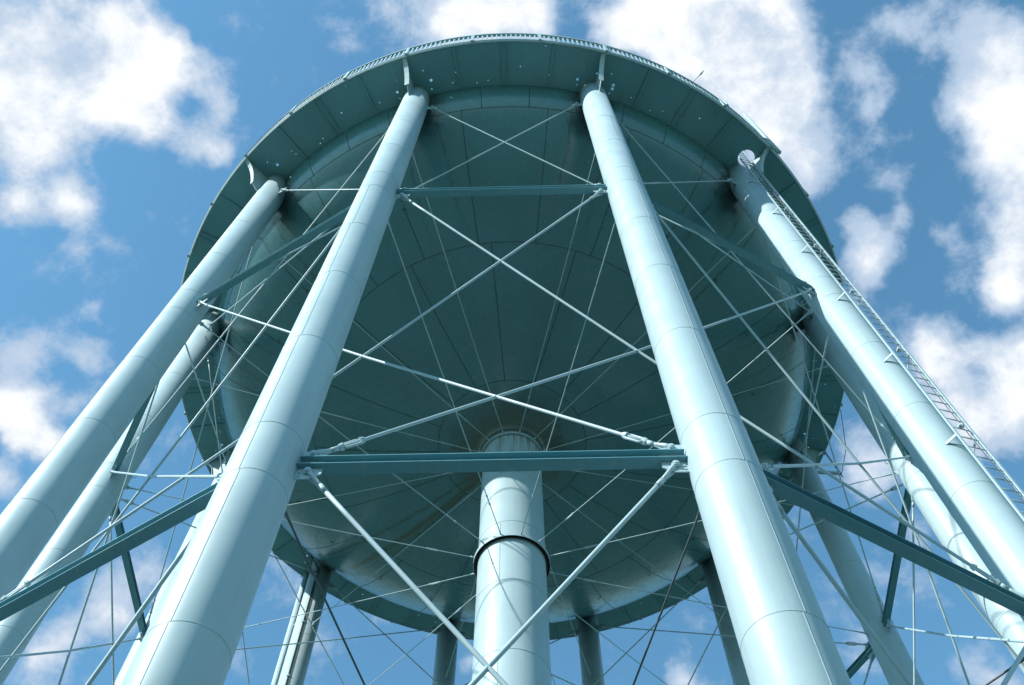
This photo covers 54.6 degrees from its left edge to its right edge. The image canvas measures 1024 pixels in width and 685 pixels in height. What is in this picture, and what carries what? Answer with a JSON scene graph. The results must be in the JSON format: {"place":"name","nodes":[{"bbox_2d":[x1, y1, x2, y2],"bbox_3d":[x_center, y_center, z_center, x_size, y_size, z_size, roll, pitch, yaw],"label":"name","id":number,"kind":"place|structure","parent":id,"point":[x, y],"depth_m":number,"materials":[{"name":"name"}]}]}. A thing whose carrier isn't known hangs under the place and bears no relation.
{"place":"outdoors","nodes":[
{"label":"outdoors","id":0,"kind":"place"},
{"bbox_2d":[0,33,1023,684],"bbox_3d":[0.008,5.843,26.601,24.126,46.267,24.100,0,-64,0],"label":"water tower","id":1,"kind":"structure","parent":0,"point":[510,357],"depth_m":30.00,"materials":[{"name":"metal"}]},
{"bbox_2d":[0,0,1023,684],"label":"sky","id":2,"kind":"structure","parent":0,"point":[901,122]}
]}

